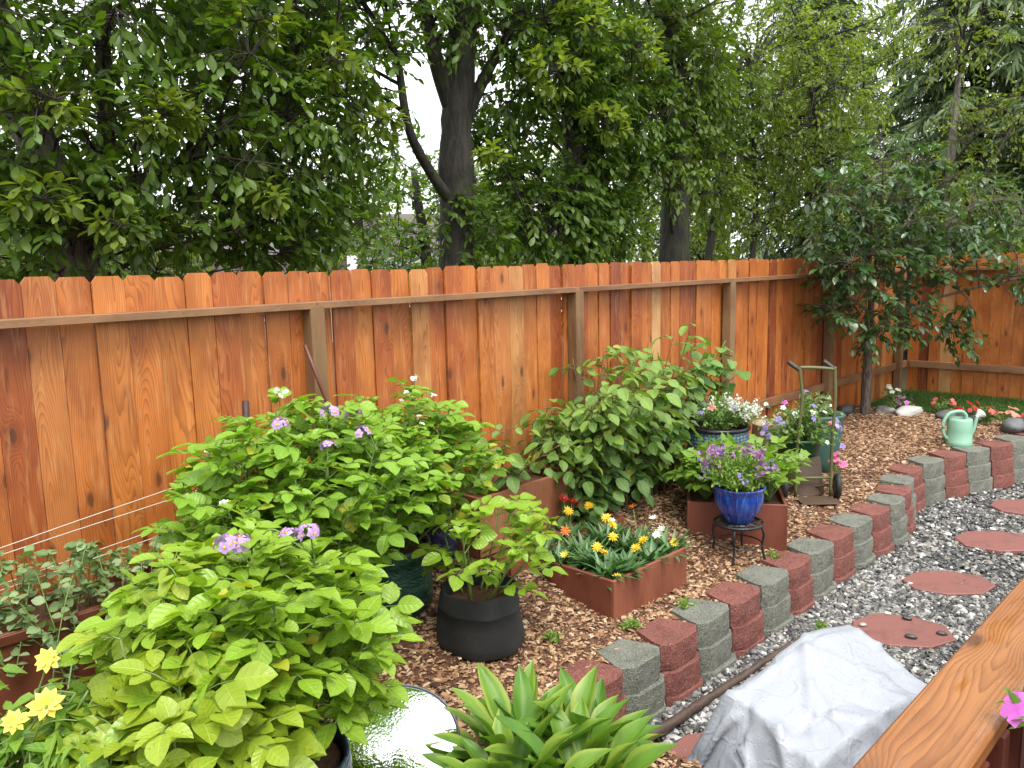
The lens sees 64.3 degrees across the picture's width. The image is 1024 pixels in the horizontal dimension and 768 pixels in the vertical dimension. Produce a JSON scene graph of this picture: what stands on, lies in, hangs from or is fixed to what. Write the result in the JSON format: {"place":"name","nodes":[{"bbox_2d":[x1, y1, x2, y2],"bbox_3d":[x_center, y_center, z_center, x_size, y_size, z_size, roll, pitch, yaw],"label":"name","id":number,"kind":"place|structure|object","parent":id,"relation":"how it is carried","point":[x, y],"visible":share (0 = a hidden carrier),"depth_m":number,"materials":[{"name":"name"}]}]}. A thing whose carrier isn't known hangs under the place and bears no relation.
{"place":"outdoors","nodes":[
{"label":"outdoors","id":0,"kind":"place"},
{"bbox_2d":[6,405,1012,767],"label":"mulch bed","id":1,"kind":"object","parent":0,"point":[406,645],"visible":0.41,"depth_m":4.72,"materials":[{"name":"wood"}]},
{"bbox_2d":[0,561,171,727],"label":"planter box","id":2,"kind":"object","parent":1,"relation":"on","point":[30,679],"visible":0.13,"depth_m":3.20,"materials":[{"name":"wood"}]},
{"bbox_2d":[0,516,201,689],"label":"pea vines","id":3,"kind":"object","parent":2,"relation":"on","point":[84,553],"visible":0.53,"depth_m":3.25,"materials":[{"name":"green plant"}]},
{"bbox_2d":[55,552,229,714],"bbox_3d":[-1.024,0.992,2.371,0.492,0.887,0.547,-5,9,-25],"label":"lime potato shoot","id":4,"kind":"object","parent":1,"relation":"on","point":[120,649],"visible":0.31,"depth_m":2.29,"materials":[{"name":"green plant"}]},
{"bbox_2d":[303,344,338,435],"bbox_3d":[-0.883,0.447,4.459,0.438,1.346,0.024,-2,8,-3],"label":"garden stake","id":5,"kind":"object","parent":1,"relation":"on","point":[315,372],"visible":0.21,"depth_m":4.37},
{"bbox_2d":[310,719,352,767],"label":"grow bag","id":6,"kind":"object","parent":1,"relation":"on","point":[338,752],"visible":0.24,"depth_m":2.79,"materials":[{"name":"fabric"}]},
{"bbox_2d":[58,505,423,763],"bbox_3d":[-0.866,0.844,2.663,1.112,0.907,1.164,7,12,44],"label":"potato plant","id":7,"kind":"object","parent":6,"relation":"on","point":[307,611],"visible":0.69,"depth_m":2.44,"materials":[{"name":"green plant"}]},
{"bbox_2d":[350,531,432,617],"bbox_3d":[-0.662,1.022,4.393,0.489,0.364,0.491,7,12,44],"label":"grow bag","id":8,"kind":"object","parent":1,"relation":"on","point":[405,576],"visible":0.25,"depth_m":4.21,"materials":[{"name":"fabric"}]},
{"bbox_2d":[305,375,515,550],"bbox_3d":[-0.617,0.423,4.329,1.098,0.935,1.182,7,12,44],"label":"potato plant","id":9,"kind":"object","parent":8,"relation":"on","point":[446,436],"visible":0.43,"depth_m":4.22,"materials":[{"name":"green plant"}]},
{"bbox_2d":[332,684,459,767],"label":"mirror disc","id":10,"kind":"object","parent":1,"relation":"on","point":[397,737],"visible":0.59,"depth_m":3.13,"materials":[{"name":"silver glass"}]},
{"bbox_2d":[410,509,458,570],"bbox_3d":[-0.460,0.940,4.852,0.330,0.320,0.330,7,12,44],"label":"flower pot","id":11,"kind":"object","parent":1,"relation":"on","point":[437,537],"visible":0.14,"depth_m":4.71,"materials":[{"name":"ceramic"}]},
{"bbox_2d":[0,255,911,600],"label":"cedar fence","id":12,"kind":"object","parent":1,"relation":"on","point":[180,361],"visible":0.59,"depth_m":4.48,"materials":[{"name":"brown wood"}]},
{"bbox_2d":[0,475,243,590],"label":"garden twine","id":13,"kind":"object","parent":12,"relation":"attached to","point":[82,528],"visible":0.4,"depth_m":3.62,"materials":[{"name":"fabric"}]},
{"bbox_2d":[436,572,524,661],"bbox_3d":[-0.151,1.181,4.185,0.460,0.305,0.459,7,12,44],"label":"grow bag","id":14,"kind":"object","parent":1,"relation":"on","point":[479,627],"visible":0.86,"depth_m":4.01,"materials":[{"name":"black fabric"}]},
{"bbox_2d":[412,492,567,600],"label":"potato plant","id":15,"kind":"object","parent":14,"relation":"on","point":[521,522],"visible":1,"depth_m":4.02,"materials":[{"name":"green plant"}]},
{"bbox_2d":[444,462,574,557],"bbox_3d":[-0.013,0.793,5.292,0.378,0.370,0.907,7,12,44],"label":"planter box","id":16,"kind":"object","parent":1,"relation":"on","point":[543,488],"visible":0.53,"depth_m":5.18,"materials":[{"name":"wood"}]},
{"bbox_2d":[433,398,650,493],"bbox_3d":[0.229,0.403,5.288,1.030,0.498,1.462,7,12,44],"label":"raspberry bush","id":17,"kind":"object","parent":16,"relation":"on","point":[555,431],"visible":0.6,"depth_m":5.25,"materials":[{"name":"green plant"}]},
{"bbox_2d":[422,660,677,767],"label":"hosta","id":18,"kind":"object","parent":1,"relation":"on","point":[566,722],"visible":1,"depth_m":2.97,"materials":[{"name":"green plant"}]},
{"bbox_2d":[506,515,623,576],"bbox_3d":[0.368,1.030,5.210,0.050,0.100,1.150,6,11,42],"label":"loose board","id":19,"kind":"object","parent":1,"relation":"on","point":[511,572],"visible":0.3,"depth_m":5.08,"materials":[{"name":"wood"}]},
{"bbox_2d":[531,524,686,620],"bbox_3d":[0.531,1.137,5.016,0.800,0.265,0.730,7,12,44],"label":"planter box","id":20,"kind":"object","parent":1,"relation":"on","point":[595,593],"visible":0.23,"depth_m":4.66,"materials":[{"name":"wood"}]},
{"bbox_2d":[539,539,581,569],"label":"gazania","id":21,"kind":"object","parent":20,"relation":"on","point":[557,556],"visible":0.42,"depth_m":4.85,"materials":[{"name":"green plant"}]},
{"bbox_2d":[546,493,590,543],"bbox_3d":[0.360,0.873,5.239,0.384,0.313,0.345,7,12,44],"label":"gazania","id":22,"kind":"object","parent":20,"relation":"on","point":[564,497],"visible":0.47,"depth_m":5.28,"materials":[{"name":"green plant"}]},
{"bbox_2d":[554,525,596,562],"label":"gazania","id":23,"kind":"object","parent":20,"relation":"on","point":[565,531],"visible":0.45,"depth_m":4.99,"materials":[{"name":"green plant"}]},
{"bbox_2d":[559,541,605,574],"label":"gazania","id":24,"kind":"object","parent":20,"relation":"on","point":[595,546],"visible":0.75,"depth_m":4.78,"materials":[{"name":"green plant"}]},
{"bbox_2d":[574,532,622,572],"bbox_3d":[0.513,0.996,4.816,0.342,0.187,0.341,7,12,44],"label":"gazania","id":25,"kind":"object","parent":20,"relation":"on","point":[612,536],"visible":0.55,"depth_m":4.85,"materials":[{"name":"green plant"}]},
{"bbox_2d":[574,521,625,547],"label":"gazania","id":26,"kind":"object","parent":20,"relation":"on","point":[603,531],"visible":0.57,"depth_m":5.17,"materials":[{"name":"green plant"}]},
{"bbox_2d":[578,546,641,590],"bbox_3d":[0.567,1.036,4.625,0.384,0.163,0.324,7,12,44],"label":"gazania","id":27,"kind":"object","parent":20,"relation":"on","point":[607,568],"visible":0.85,"depth_m":4.63,"materials":[{"name":"green plant"}]},
{"bbox_2d":[594,544,653,578],"bbox_3d":[0.662,1.032,4.686,0.364,0.148,0.360,7,12,44],"label":"gazania","id":28,"kind":"object","parent":20,"relation":"on","point":[631,557],"visible":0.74,"depth_m":4.72,"materials":[{"name":"green plant"}]},
{"bbox_2d":[601,513,649,557],"bbox_3d":[0.699,0.920,4.977,0.306,0.280,0.373,0,9,11],"label":"gazania","id":29,"kind":"object","parent":20,"relation":"on","point":[622,541],"visible":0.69,"depth_m":4.99,"materials":[{"name":"green plant"}]},
{"bbox_2d":[621,504,663,545],"bbox_3d":[0.793,0.906,5.110,0.357,0.266,0.376,7,12,44],"label":"gazania","id":30,"kind":"object","parent":20,"relation":"on","point":[638,533],"visible":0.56,"depth_m":5.14,"materials":[{"name":"green plant"}]},
{"bbox_2d":[618,535,675,566],"bbox_3d":[0.816,0.997,4.864,0.354,0.155,0.343,-4,9,-19],"label":"gazania","id":31,"kind":"object","parent":20,"relation":"on","point":[650,553],"visible":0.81,"depth_m":4.88,"materials":[{"name":"green plant"}]},
{"bbox_2d":[650,524,693,561],"bbox_3d":[0.967,0.971,4.971,0.361,0.170,0.375,7,12,44],"label":"gazania","id":32,"kind":"object","parent":20,"relation":"on","point":[664,539],"visible":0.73,"depth_m":4.98,"materials":[{"name":"green plant"}]},
{"bbox_2d":[524,345,703,529],"bbox_3d":[0.844,0.333,5.781,0.981,1.230,1.822,7,12,44],"label":"raspberry bush","id":33,"kind":"object","parent":1,"relation":"on","point":[596,475],"visible":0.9,"depth_m":5.46,"materials":[{"name":"green plant"}]},
{"bbox_2d":[585,322,710,497],"bbox_3d":[1.075,0.176,6.253,0.885,1.345,0.964,7,12,44],"label":"raspberry bush","id":34,"kind":"object","parent":1,"relation":"on","point":[675,443],"visible":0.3,"depth_m":6.10,"materials":[{"name":"green plant"}]},
{"bbox_2d":[676,340,750,469],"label":"vine","id":35,"kind":"object","parent":1,"relation":"on","point":[710,365],"visible":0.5,"depth_m":6.83,"materials":[{"name":"green plant"}]},
{"bbox_2d":[685,419,750,478],"bbox_3d":[1.623,0.597,6.444,0.504,0.565,0.504,7,12,44],"label":"flower pot","id":36,"kind":"object","parent":1,"relation":"on","point":[740,432],"visible":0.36,"depth_m":6.25,"materials":[{"name":"ceramic"}]},
{"bbox_2d":[689,391,766,430],"bbox_3d":[1.689,0.220,6.410,0.609,0.315,0.555,1,9,15],"label":"flower arrangement","id":37,"kind":"object","parent":36,"relation":"on","point":[727,417],"visible":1,"depth_m":6.33,"materials":[{"name":"white plant"}]},
{"bbox_2d":[687,479,787,550],"bbox_3d":[1.614,0.938,5.918,0.670,0.325,0.600,0,9,12],"label":"planter box","id":38,"kind":"object","parent":1,"relation":"on","point":[702,513],"visible":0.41,"depth_m":5.64,"materials":[{"name":"wood"}]},
{"bbox_2d":[661,436,742,499],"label":"celery plant","id":39,"kind":"object","parent":38,"relation":"on","point":[705,491],"visible":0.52,"depth_m":5.76,"materials":[{"name":"green plant"}]},
{"bbox_2d":[667,432,738,483],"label":"celery plant","id":40,"kind":"object","parent":38,"relation":"on","point":[700,445],"visible":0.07,"depth_m":6.03,"materials":[{"name":"green plant"}]},
{"bbox_2d":[691,439,776,494],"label":"celery plant","id":41,"kind":"object","parent":38,"relation":"on","point":[728,443],"visible":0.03,"depth_m":5.83,"materials":[{"name":"green plant"}]},
{"bbox_2d":[734,443,808,501],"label":"celery plant","id":42,"kind":"object","parent":38,"relation":"on","point":[788,457],"visible":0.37,"depth_m":5.66,"materials":[{"name":"green plant"}]},
{"bbox_2d":[737,433,813,482],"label":"celery plant","id":43,"kind":"object","parent":38,"relation":"on","point":[803,454],"visible":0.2,"depth_m":5.95,"materials":[{"name":"green plant"}]},
{"bbox_2d":[712,514,765,566],"bbox_3d":[1.502,1.034,5.410,0.331,0.261,0.331,-7,10,-31],"label":"iron stool","id":44,"kind":"object","parent":1,"relation":"on","point":[752,524],"visible":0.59,"depth_m":5.33,"materials":[{"name":"metal"}]},
{"bbox_2d":[713,480,765,524],"bbox_3d":[1.496,0.784,5.373,0.344,0.243,0.344,7,12,44],"label":"flower pot","id":45,"kind":"object","parent":44,"relation":"on","point":[740,507],"visible":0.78,"depth_m":5.25,"materials":[{"name":"ceramic"}]},
{"bbox_2d":[695,442,779,491],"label":"purple flowers","id":46,"kind":"object","parent":45,"relation":"on","point":[745,476],"visible":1,"depth_m":5.28,"materials":[{"name":"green plant"}]},
{"bbox_2d":[751,419,785,457],"bbox_3d":[2.318,0.549,7.194,0.400,0.420,0.400,7,12,44],"label":"flower pot","id":47,"kind":"object","parent":1,"relation":"on","point":[755,431],"visible":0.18,"depth_m":7.11,"materials":[{"name":"ceramic"}]},
{"bbox_2d":[779,452,824,495],"bbox_3d":[2.388,0.729,6.786,0.420,0.300,0.420,7,12,44],"label":"pot stand","id":48,"kind":"object","parent":1,"relation":"on","point":[806,488],"visible":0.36,"depth_m":6.61,"materials":[{"name":"wood"}]},
{"bbox_2d":[778,434,822,456],"bbox_3d":[2.383,0.507,6.753,0.384,0.145,0.384,7,12,44],"label":"flower pot","id":49,"kind":"object","parent":48,"relation":"on","point":[814,450],"visible":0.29,"depth_m":6.61,"materials":[{"name":"green plastic"}]},
{"bbox_2d":[758,390,845,448],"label":"petunias","id":50,"kind":"object","parent":49,"relation":"on","point":[811,429],"visible":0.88,"depth_m":6.55,"materials":[{"name":"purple plant"}]},
{"bbox_2d":[781,359,841,504],"bbox_3d":[2.421,0.380,6.480,0.516,1.144,0.351,-1,8,0],"label":"hand truck","id":51,"kind":"object","parent":1,"relation":"on","point":[825,500],"visible":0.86,"depth_m":6.50,"materials":[{"name":"green paint"}]},
{"bbox_2d":[790,409,845,473],"bbox_3d":[2.741,0.518,7.337,0.480,0.530,0.480,7,12,44],"label":"flower pot","id":52,"kind":"object","parent":1,"relation":"on","point":[824,453],"visible":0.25,"depth_m":7.16,"materials":[{"name":"teal ceramic"}]},
{"bbox_2d":[791,390,844,416],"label":"silver plant","id":53,"kind":"object","parent":52,"relation":"on","point":[815,401],"visible":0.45,"depth_m":7.22,"materials":[{"name":"green plant"}]},
{"bbox_2d":[881,384,901,407],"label":"white flowers","id":54,"kind":"object","parent":1,"relation":"on","point":[891,399],"visible":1,"depth_m":9.47,"materials":[{"name":"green plant"}]},
{"bbox_2d":[791,133,1023,414],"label":"plum tree","id":55,"kind":"object","parent":1,"relation":"on","point":[917,260],"visible":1,"depth_m":8.77,"materials":[{"name":"green plant"}]},
{"bbox_2d":[894,405,922,416],"bbox_3d":[4.611,0.339,9.471,0.463,0.189,0.210,-5,9,-22],"label":"rock","id":56,"kind":"object","parent":1,"relation":"on","point":[907,410],"visible":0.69,"depth_m":9.38,"materials":[{"name":"stone"}]},
{"bbox_2d":[941,409,985,446],"bbox_3d":[4.436,0.429,8.028,0.402,0.362,0.237,-4,9,-20],"label":"watering can","id":57,"kind":"object","parent":1,"relation":"on","point":[960,431],"visible":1,"depth_m":7.96,"materials":[{"name":"green plastic"}]},
{"bbox_2d":[1000,416,1023,433],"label":"rock","id":58,"kind":"object","parent":1,"relation":"on","point":[1011,425],"visible":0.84,"depth_m":8.41,"materials":[{"name":"stone"}]},
{"bbox_3d":[-1.307,1.527,2.272,0.380,0.352,0.380,7,12,44],"label":"flower pot","id":59,"kind":"object","parent":1,"relation":"on","visible":0},
{"bbox_2d":[0,647,111,767],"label":"dahlia plant","id":60,"kind":"object","parent":59,"relation":"on","point":[16,719],"visible":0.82,"depth_m":2.13,"materials":[{"name":"green plant"}]},
{"bbox_3d":[-1.821,1.409,2.549,0.380,0.412,0.380,7,12,44],"label":"flower pot","id":61,"kind":"object","parent":1,"relation":"on","visible":0},
{"bbox_2d":[0,651,26,714],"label":"dahlia plant","id":62,"kind":"object","parent":61,"relation":"on","point":[11,668],"visible":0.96,"depth_m":2.43,"materials":[{"name":"green plant"}]},
{"bbox_2d":[0,0,1021,269],"label":"sky","id":63,"kind":"structure","parent":0,"point":[424,100],"materials":[{"name":"white"}]},
{"bbox_2d":[266,321,907,417],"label":"woodland ground","id":64,"kind":"structure","parent":0,"point":[904,370],"depth_m":14.15,"materials":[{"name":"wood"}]},
{"bbox_2d":[0,194,210,283],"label":"woodland tree","id":65,"kind":"object","parent":64,"relation":"on","point":[193,263],"visible":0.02,"depth_m":9.68,"materials":[{"name":"green plant"}]},
{"bbox_2d":[19,203,240,284],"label":"woodland bush","id":66,"kind":"object","parent":64,"relation":"on","point":[189,269],"visible":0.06,"depth_m":6.54,"materials":[{"name":"green plant"}]},
{"bbox_2d":[17,213,356,341],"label":"house","id":67,"kind":"structure","parent":64,"relation":"on","point":[344,263],"depth_m":21.63,"materials":[{"name":"paint"}]},
{"bbox_2d":[0,0,434,545],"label":"broadleaf tree","id":68,"kind":"object","parent":64,"relation":"on","point":[64,221],"visible":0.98,"depth_m":5.03,"materials":[{"name":"green plant"}]},
{"bbox_2d":[280,136,427,300],"bbox_3d":[-3.139,-2.974,17.745,3.126,5.134,3.452,7,12,44],"label":"woodland tree","id":69,"kind":"object","parent":64,"relation":"on","point":[341,266],"visible":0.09,"depth_m":17.62,"materials":[{"name":"green plant"}]},
{"bbox_2d":[315,123,505,332],"bbox_3d":[-1.359,-2.005,13.323,3.130,4.432,3.842,7,12,44],"label":"woodland tree","id":70,"kind":"object","parent":64,"relation":"on","point":[415,190],"visible":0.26,"depth_m":12.93,"materials":[{"name":"green plant"}]},
{"bbox_2d":[355,209,500,353],"bbox_3d":[-0.818,-0.624,9.159,1.316,2.679,2.168,7,12,44],"label":"woodland bush","id":71,"kind":"object","parent":64,"relation":"on","point":[405,224],"visible":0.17,"depth_m":8.80,"materials":[{"name":"green plant"}]},
{"bbox_2d":[270,0,633,461],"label":"dark tree","id":72,"kind":"object","parent":64,"relation":"on","point":[460,90],"visible":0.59,"depth_m":7.01,"materials":[{"name":"green plant"}]},
{"bbox_2d":[363,213,561,311],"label":"house","id":73,"kind":"structure","parent":64,"relation":"on","point":[404,216],"depth_m":32.01,"materials":[{"name":"grey glass"}]},
{"bbox_2d":[407,129,534,333],"bbox_3d":[-0.776,-3.948,20.806,3.015,6.053,3.855,7,12,44],"label":"woodland tree","id":74,"kind":"object","parent":64,"relation":"on","point":[476,180],"visible":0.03,"depth_m":20.40,"materials":[{"name":"green plant"}]},
{"bbox_2d":[475,141,625,312],"bbox_3d":[0.730,-2.286,15.031,3.041,4.390,3.772,7,12,44],"label":"woodland tree","id":75,"kind":"object","parent":64,"relation":"on","point":[535,176],"visible":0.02,"depth_m":14.39,"materials":[{"name":"green plant"}]},
{"bbox_2d":[470,0,695,268],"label":"broadleaf tree","id":76,"kind":"object","parent":64,"relation":"on","point":[581,223],"visible":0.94,"depth_m":7.76,"materials":[{"name":"green plant"}]},
{"bbox_2d":[523,0,701,262],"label":"slender tree","id":77,"kind":"object","parent":64,"relation":"on","point":[660,9],"visible":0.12,"depth_m":8.68,"materials":[{"name":"green plant"}]},
{"bbox_2d":[603,157,699,261],"bbox_3d":[3.208,-3.305,19.350,3.089,5.027,3.930,7,12,44],"label":"woodland tree","id":78,"kind":"object","parent":64,"relation":"on","point":[656,254],"visible":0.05,"depth_m":19.03,"materials":[{"name":"green plant"}]},
{"bbox_2d":[541,0,795,262],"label":"dark tree","id":79,"kind":"object","parent":64,"relation":"on","point":[709,93],"visible":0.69,"depth_m":9.31,"materials":[{"name":"green plant"}]},
{"bbox_2d":[611,163,748,263],"bbox_3d":[3.284,-2.469,16.118,3.185,4.317,3.635,7,12,44],"label":"woodland tree","id":80,"kind":"object","parent":64,"relation":"on","point":[640,216],"visible":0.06,"depth_m":15.62,"materials":[{"name":"green plant"}]},
{"bbox_2d":[689,227,745,262],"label":"woodland bush","id":81,"kind":"object","parent":64,"relation":"on","point":[718,249],"visible":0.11,"depth_m":12.91,"materials":[{"name":"green plant"}]},
{"bbox_2d":[656,51,798,261],"bbox_3d":[2.962,-2.135,11.428,1.616,4.835,2.743,7,12,44],"label":"slender tree","id":82,"kind":"object","parent":64,"relation":"on","point":[709,246],"visible":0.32,"depth_m":10.92,"materials":[{"name":"green plant"}]},
{"bbox_2d":[685,0,846,263],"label":"slender tree","id":83,"kind":"object","parent":64,"relation":"on","point":[754,230],"visible":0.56,"depth_m":11.25,"materials":[{"name":"green plant"}]},
{"bbox_2d":[704,0,911,344],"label":"spruce tree","id":84,"kind":"object","parent":64,"relation":"on","point":[797,248],"visible":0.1,"depth_m":17.05,"materials":[{"name":"green plant"}]},
{"bbox_2d":[743,0,923,255],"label":"broadleaf tree","id":85,"kind":"object","parent":64,"relation":"on","point":[819,148],"visible":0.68,"depth_m":11.25,"materials":[{"name":"green plant"}]},
{"bbox_2d":[805,0,1023,351],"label":"spruce tree","id":86,"kind":"object","parent":64,"relation":"on","point":[909,93],"visible":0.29,"depth_m":14.00,"materials":[{"name":"green plant"}]},
{"bbox_2d":[872,0,1023,253],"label":"broadleaf tree","id":87,"kind":"object","parent":64,"relation":"on","point":[954,133],"visible":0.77,"depth_m":12.22,"materials":[{"name":"green plant"}]},
{"bbox_2d":[648,481,1023,750],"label":"gravel path","id":88,"kind":"structure","parent":0,"point":[961,561],"depth_m":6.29,"materials":[{"name":"gravel"}]},
{"bbox_2d":[669,732,702,758],"bbox_3d":[0.968,1.729,3.749,0.489,0.060,0.374,-3,9,-12],"label":"stepping stone","id":89,"kind":"object","parent":88,"relation":"on","point":[687,742],"visible":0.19,"depth_m":3.82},
{"bbox_2d":[648,634,800,741],"bbox_3d":[1.059,1.610,4.209,0.206,0.112,1.981,5,11,39],"label":"edging strip","id":90,"kind":"object","parent":88,"relation":"on","point":[681,716],"visible":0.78,"depth_m":4.18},
{"bbox_2d":[852,614,955,649],"bbox_3d":[2.357,1.519,4.949,0.572,0.060,0.438,0,9,11],"label":"stepping stone","id":91,"kind":"object","parent":88,"relation":"on","point":[888,630],"visible":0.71,"depth_m":4.92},
{"bbox_2d":[902,571,995,596],"bbox_3d":[3.025,1.400,5.646,0.574,0.060,0.407,-1,8,-1],"label":"stepping stone","id":92,"kind":"object","parent":88,"relation":"on","point":[949,585],"visible":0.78,"depth_m":5.62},
{"bbox_2d":[954,531,1023,554],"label":"stepping stone","id":93,"kind":"object","parent":88,"relation":"on","point":[996,542],"visible":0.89,"depth_m":6.42,"materials":[{"name":"stone"}]},
{"bbox_2d":[989,499,1023,516],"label":"stepping stone","id":94,"kind":"object","parent":88,"relation":"on","point":[1013,506],"visible":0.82,"depth_m":7.30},
{"bbox_2d":[871,389,1023,420],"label":"grass","id":95,"kind":"structure","parent":0,"point":[963,399],"depth_m":10.14,"materials":[{"name":"plant"}]},
{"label":"ground","id":96,"kind":"structure","parent":0,"visible":0},
{"bbox_2d":[554,432,1023,724],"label":"retaining wall","id":97,"kind":"structure","parent":96,"relation":"on","point":[775,596],"depth_m":5.15,"materials":[{"name":"concrete"}]},
{"bbox_2d":[906,252,1023,399],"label":"cedar fence","id":98,"kind":"object","parent":96,"relation":"on","point":[931,366],"visible":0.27,"depth_m":10.52,"materials":[{"name":"brown wood"}]},
{"bbox_2d":[951,59,1023,362],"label":"spruce tree","id":99,"kind":"object","parent":96,"relation":"on","point":[998,142],"visible":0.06,"depth_m":13.11,"materials":[{"name":"green plant"}]},
{"bbox_2d":[959,214,1023,382],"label":"woodland bush","id":100,"kind":"object","parent":96,"relation":"on","point":[1002,248],"visible":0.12,"depth_m":11.51,"materials":[{"name":"green plant"}]},
{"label":"storage chest","id":101,"kind":"object","parent":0,"visible":0},
{"bbox_2d":[687,625,926,767],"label":"tarpaulin","id":102,"kind":"object","parent":101,"relation":"on","point":[843,696],"visible":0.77,"depth_m":3.28,"materials":[{"name":"grey plastic"}]},
{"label":"deck","id":103,"kind":"structure","parent":0,"visible":0},
{"bbox_2d":[852,577,1023,767],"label":"deck railing","id":104,"kind":"object","parent":103,"relation":"on","point":[949,716],"visible":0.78,"depth_m":1.53,"materials":[{"name":"brown wood"}]},
{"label":"flower pot","id":105,"kind":"object","parent":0,"visible":0},
{"bbox_2d":[995,687,1023,728],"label":"petunias","id":106,"kind":"object","parent":105,"relation":"on","point":[1012,711],"visible":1,"depth_m":1.43,"materials":[{"name":"pink plant"}]},
{"bbox_3d":[-0.952,1.151,3.795,0.477,0.384,0.478,7,12,44],"label":"grow bag","id":107,"kind":"object","parent":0,"visible":0},
{"bbox_2d":[131,386,454,584],"bbox_3d":[-0.904,0.511,3.645,1.264,1.020,1.197,-2,8,-1],"label":"potato plant","id":108,"kind":"object","parent":107,"relation":"on","point":[345,519],"visible":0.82,"depth_m":3.42,"materials":[{"name":"green plant"}]},
{"bbox_3d":[-0.835,1.513,2.234,0.457,0.364,0.458,7,12,44],"label":"grow bag","id":109,"kind":"object","parent":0,"visible":0},
{"bbox_2d":[22,653,326,767],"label":"potato plant","id":110,"kind":"object","parent":109,"relation":"on","point":[240,731],"visible":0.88,"depth_m":2.12,"materials":[{"name":"green plant"}]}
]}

